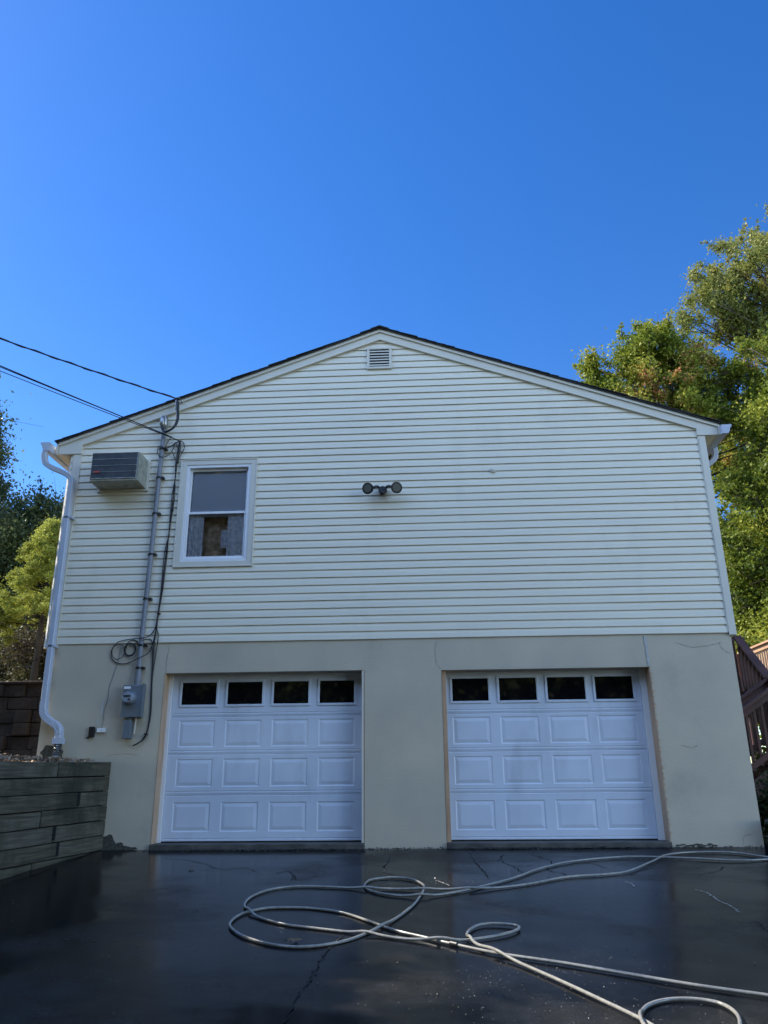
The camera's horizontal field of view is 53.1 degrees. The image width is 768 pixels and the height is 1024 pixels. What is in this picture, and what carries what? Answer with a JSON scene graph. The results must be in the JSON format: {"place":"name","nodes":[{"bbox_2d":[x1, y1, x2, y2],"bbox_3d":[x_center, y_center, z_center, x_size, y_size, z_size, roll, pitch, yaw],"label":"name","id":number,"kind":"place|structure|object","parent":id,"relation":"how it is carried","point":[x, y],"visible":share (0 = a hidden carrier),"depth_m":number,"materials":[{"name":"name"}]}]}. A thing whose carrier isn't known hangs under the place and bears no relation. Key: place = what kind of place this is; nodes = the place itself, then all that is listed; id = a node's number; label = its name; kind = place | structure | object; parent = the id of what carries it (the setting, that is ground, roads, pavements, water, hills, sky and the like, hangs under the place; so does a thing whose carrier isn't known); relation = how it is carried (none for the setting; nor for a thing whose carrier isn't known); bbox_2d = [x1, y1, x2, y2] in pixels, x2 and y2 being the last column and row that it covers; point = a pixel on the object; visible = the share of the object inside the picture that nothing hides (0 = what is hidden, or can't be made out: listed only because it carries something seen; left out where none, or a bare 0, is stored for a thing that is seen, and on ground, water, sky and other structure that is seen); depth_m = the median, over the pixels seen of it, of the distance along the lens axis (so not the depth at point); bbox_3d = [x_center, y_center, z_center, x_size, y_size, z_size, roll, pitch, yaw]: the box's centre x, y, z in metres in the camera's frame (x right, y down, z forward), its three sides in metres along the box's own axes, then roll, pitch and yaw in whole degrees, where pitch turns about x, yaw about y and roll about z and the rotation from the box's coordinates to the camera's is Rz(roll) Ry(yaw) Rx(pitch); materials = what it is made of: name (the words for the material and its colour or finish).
{"place":"outdoors","nodes":[
{"label":"outdoors","id":0,"kind":"place"},
{"bbox_2d":[0,842,767,1023],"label":"driveway","id":1,"kind":"structure","parent":0,"point":[76,918],"depth_m":5.25,"materials":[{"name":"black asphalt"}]},
{"bbox_2d":[286,938,300,940],"bbox_3d":[-0.609,2.872,5.167,0.088,0.011,0.088,-9,-21,23],"label":"fallen leaf","id":2,"kind":"object","parent":1,"relation":"on","point":[291,939],"visible":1,"depth_m":5.17,"materials":[{"name":"grey plant"}]},
{"bbox_2d":[171,853,767,1023],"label":"driveway cracks","id":3,"kind":"object","parent":1,"relation":"on","point":[318,965],"visible":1,"depth_m":6.47,"materials":[{"name":"black asphalt"}]},
{"bbox_2d":[228,851,767,1023],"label":"garden hose","id":4,"kind":"object","parent":1,"relation":"on","point":[453,942],"visible":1,"depth_m":5.32,"materials":[{"name":"grey plastic"}]},
{"bbox_2d":[0,0,767,762],"label":"sky","id":5,"kind":"structure","parent":0,"point":[195,195],"materials":[{"name":"blue"}]},
{"bbox_2d":[731,635,767,796],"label":"deck stairs","id":6,"kind":"structure","parent":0,"point":[751,663],"depth_m":12.00,"materials":[{"name":"brown wood"}]},
{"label":"terrace","id":7,"kind":"structure","parent":0,"visible":0},
{"bbox_2d":[0,576,20,648],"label":"spruce tree","id":8,"kind":"object","parent":7,"relation":"on","point":[6,628],"visible":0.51,"depth_m":17.52,"materials":[{"name":"green plant"}]},
{"bbox_2d":[0,390,41,596],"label":"evergreen tree","id":9,"kind":"object","parent":7,"relation":"on","point":[7,484],"visible":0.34,"depth_m":28.19,"materials":[{"name":"green plant"}]},
{"bbox_2d":[0,616,41,680],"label":"brush shrub","id":10,"kind":"object","parent":7,"relation":"on","point":[3,671],"visible":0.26,"depth_m":19.27,"materials":[{"name":"green plant"}]},
{"bbox_2d":[0,619,46,680],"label":"brush shrub","id":11,"kind":"object","parent":7,"relation":"on","point":[20,671],"visible":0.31,"depth_m":18.41,"materials":[{"name":"brown plant"}]},
{"bbox_2d":[0,515,60,680],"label":"spruce tree","id":12,"kind":"object","parent":7,"relation":"on","point":[31,575],"visible":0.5,"depth_m":17.11,"materials":[{"name":"green plant"}]},
{"bbox_2d":[0,472,64,677],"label":"evergreen tree","id":13,"kind":"object","parent":7,"relation":"on","point":[20,520],"visible":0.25,"depth_m":24.72,"materials":[{"name":"green plant"}]},
{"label":"planting bed","id":14,"kind":"structure","parent":0,"visible":0},
{"bbox_2d":[0,681,42,761],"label":"block retaining wall","id":15,"kind":"structure","parent":14,"relation":"on","point":[20,718],"depth_m":10.39,"materials":[{"name":"concrete"}]},
{"bbox_2d":[0,751,93,761],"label":"leaf litter","id":16,"kind":"object","parent":14,"relation":"on","point":[19,758],"visible":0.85,"depth_m":8.64,"materials":[{"name":"brown plant"}]},
{"bbox_3d":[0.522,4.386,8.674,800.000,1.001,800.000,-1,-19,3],"label":"ground","id":17,"kind":"structure","parent":0,"visible":0},
{"bbox_2d":[0,762,110,879],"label":"timber retaining wall","id":18,"kind":"structure","parent":17,"relation":"on","point":[52,813],"depth_m":8.17,"materials":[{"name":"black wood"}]},
{"bbox_2d":[36,325,763,849],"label":"house","id":19,"kind":"structure","parent":17,"relation":"on","point":[456,643],"depth_m":9.78,"materials":[{"name":"beige paint"}]},
{"bbox_2d":[86,727,95,738],"bbox_3d":[-3.612,2.715,9.470,0.095,0.140,0.045,-1,-19,3],"label":"outlet cover","id":20,"kind":"object","parent":19,"relation":"attached to","point":[91,732],"visible":1,"depth_m":9.45,"materials":[{"name":"black plastic"}]},
{"bbox_2d":[97,645,120,732],"bbox_3d":[-3.445,2.203,9.646,0.188,1.080,0.035,-1,-19,3],"label":"cable","id":21,"kind":"object","parent":19,"relation":"attached to","point":[101,729],"visible":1,"depth_m":9.53,"materials":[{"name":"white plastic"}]},
{"bbox_2d":[90,452,150,492],"bbox_3d":[-3.588,-0.555,10.436,0.710,0.470,0.368,-1,-19,3],"label":"air conditioner","id":22,"kind":"object","parent":19,"relation":"attached to","point":[121,472],"visible":1,"depth_m":10.30,"materials":[{"name":"metal"}]},
{"bbox_2d":[120,683,145,738],"bbox_3d":[-3.111,2.436,9.434,0.263,0.655,0.244,-1,-19,3],"label":"electric meter","id":23,"kind":"object","parent":19,"relation":"attached to","point":[133,700],"visible":1,"depth_m":9.45,"materials":[{"name":"grey metal"}]},
{"bbox_2d":[111,436,184,745],"bbox_3d":[-3.118,0.908,10.039,0.741,4.116,0.115,-1,-19,3],"label":"cable bundle","id":24,"kind":"object","parent":19,"relation":"hanging from","point":[165,550],"visible":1,"depth_m":9.92,"materials":[{"name":"black rubber"}]},
{"bbox_2d":[134,415,167,684],"bbox_3d":[-3.072,0.396,10.183,0.147,3.720,0.156,-1,-19,3],"label":"service mast","id":25,"kind":"object","parent":19,"relation":"attached to","point":[151,553],"visible":1,"depth_m":10.14,"materials":[{"name":"grey plastic"}]},
{"bbox_2d":[172,458,257,567],"bbox_3d":[-2.258,0.010,10.392,1.062,1.535,0.116,-1,-19,3],"label":"window","id":26,"kind":"structure","parent":19,"relation":"in","point":[207,487],"depth_m":10.42,"materials":[{"name":"white plastic"}]},
{"bbox_2d":[161,672,361,842],"bbox_3d":[-1.481,2.972,9.537,2.415,2.066,0.062,-1,-19,3],"label":"garage door","id":27,"kind":"structure","parent":19,"relation":"in","point":[252,757],"depth_m":9.49,"materials":[{"name":"white paint"}]},
{"bbox_2d":[362,482,401,495],"bbox_3d":[-0.021,-0.295,10.218,0.531,0.173,0.217,-1,-19,3],"label":"floodlight","id":28,"kind":"object","parent":19,"relation":"attached to","point":[395,487],"visible":1,"depth_m":10.15,"materials":[{"name":"black plastic"}]},
{"bbox_2d":[446,669,657,840],"bbox_3d":[1.983,2.883,9.374,2.403,2.066,0.062,-1,-19,3],"label":"garage door","id":29,"kind":"structure","parent":19,"relation":"in","point":[534,755],"depth_m":9.32,"materials":[{"name":"white paint"}]},
{"bbox_2d":[571,312,767,503],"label":"maple tree","id":30,"kind":"object","parent":17,"relation":"on","point":[672,363],"visible":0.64,"depth_m":23.66,"materials":[{"name":"green plant"}]},
{"bbox_2d":[653,199,767,441],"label":"oak tree","id":31,"kind":"object","parent":17,"relation":"on","point":[731,307],"visible":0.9,"depth_m":29.00,"materials":[{"name":"green plant"}]},
{"bbox_2d":[710,323,767,642],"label":"maple tree","id":32,"kind":"object","parent":17,"relation":"on","point":[745,544],"visible":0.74,"depth_m":20.40,"materials":[{"name":"green plant"}]},
{"bbox_2d":[711,356,767,737],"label":"tree","id":33,"kind":"object","parent":17,"relation":"on","point":[725,506],"visible":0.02,"depth_m":27.16,"materials":[{"name":"green plant"}]},
{"bbox_2d":[734,619,767,732],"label":"laurel shrub","id":34,"kind":"object","parent":17,"relation":"on","point":[750,641],"visible":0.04,"depth_m":18.02,"materials":[{"name":"green plant"}]},
{"bbox_2d":[751,746,766,805],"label":"laurel shrub","id":35,"kind":"object","parent":17,"relation":"on","point":[764,750],"visible":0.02,"depth_m":15.06,"materials":[{"name":"green plant"}]},
{"bbox_2d":[755,768,767,841],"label":"yew shrub","id":36,"kind":"object","parent":17,"relation":"on","point":[762,801],"visible":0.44,"depth_m":9.86,"materials":[{"name":"green plant"}]},
{"bbox_3d":[-19.474,-3.666,4.707,2.200,13.400,0.386,-1,-19,3],"label":"utility pole","id":37,"kind":"object","parent":17,"relation":"on","visible":0},
{"bbox_2d":[0,365,179,440],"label":"telephone cables","id":38,"kind":"object","parent":37,"relation":"attached to","point":[149,428],"visible":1,"depth_m":10.37,"materials":[{"name":"black plastic"}]},
{"bbox_2d":[0,337,182,432],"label":"service drop","id":39,"kind":"object","parent":37,"relation":"attached to","point":[176,407],"visible":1,"depth_m":10.61,"materials":[{"name":"black rubber"}]}
]}

